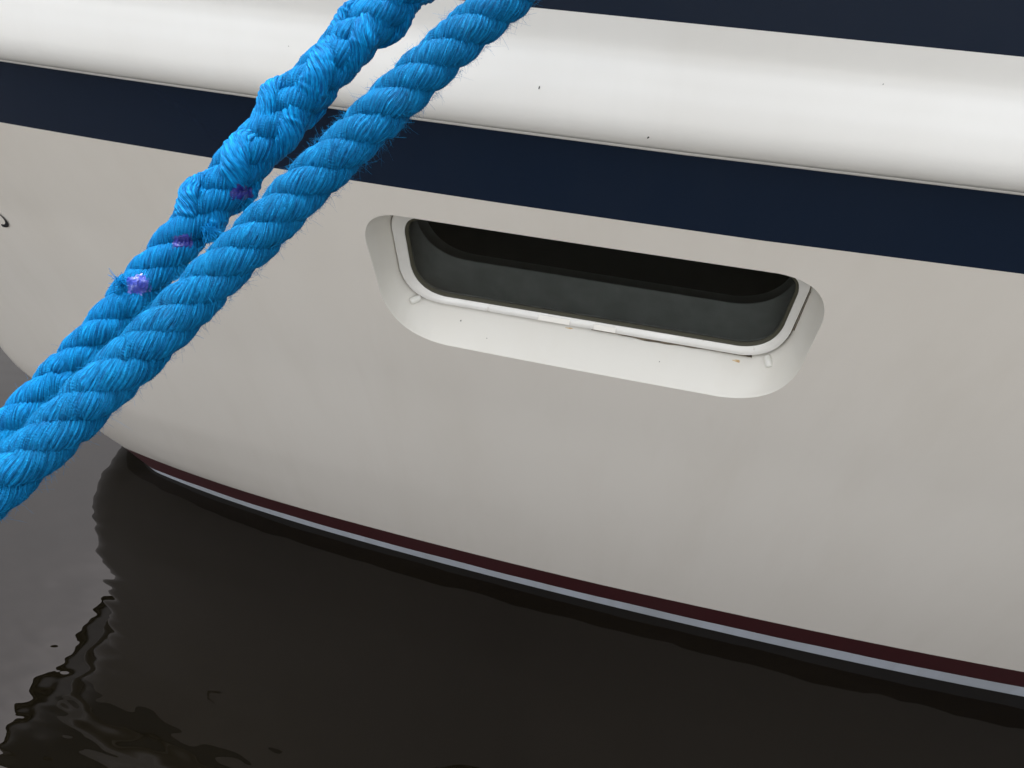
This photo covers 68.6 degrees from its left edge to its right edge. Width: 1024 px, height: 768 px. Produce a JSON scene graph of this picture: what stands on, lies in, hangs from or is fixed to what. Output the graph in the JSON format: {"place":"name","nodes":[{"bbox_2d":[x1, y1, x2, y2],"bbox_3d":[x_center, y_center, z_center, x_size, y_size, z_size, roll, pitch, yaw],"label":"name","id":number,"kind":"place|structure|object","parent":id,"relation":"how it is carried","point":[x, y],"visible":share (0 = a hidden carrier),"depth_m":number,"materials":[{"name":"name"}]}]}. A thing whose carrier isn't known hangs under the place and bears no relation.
{"place":"outdoors","nodes":[
{"label":"outdoors","id":0,"kind":"place"},
{"bbox_2d":[0,347,1023,767],"bbox_3d":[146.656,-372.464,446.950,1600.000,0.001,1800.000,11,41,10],"label":"water","id":1,"kind":"structure","parent":0,"point":[150,617],"depth_m":1.52,"materials":[{"name":"brown liquid"}]},
{"bbox_2d":[0,0,1023,696],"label":"motor cruiser","id":2,"kind":"object","parent":1,"relation":"on","point":[706,314],"visible":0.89,"depth_m":1.07,"materials":[{"name":"paint"}]},
{"bbox_2d":[0,0,434,440],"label":"mooring rope","id":3,"kind":"object","parent":2,"relation":"attached to","point":[294,103],"visible":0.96,"depth_m":0.42,"materials":[{"name":"blue fabric"}]},
{"bbox_2d":[0,0,540,522],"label":"mooring rope","id":4,"kind":"object","parent":2,"relation":"attached to","point":[84,404],"visible":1,"depth_m":0.34,"materials":[{"name":"blue fabric"}]},
{"bbox_2d":[365,215,823,397],"bbox_3d":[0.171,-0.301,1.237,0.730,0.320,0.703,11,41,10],"label":"window","id":5,"kind":"structure","parent":2,"relation":"in","point":[682,324],"depth_m":1.11,"materials":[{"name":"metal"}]}
]}

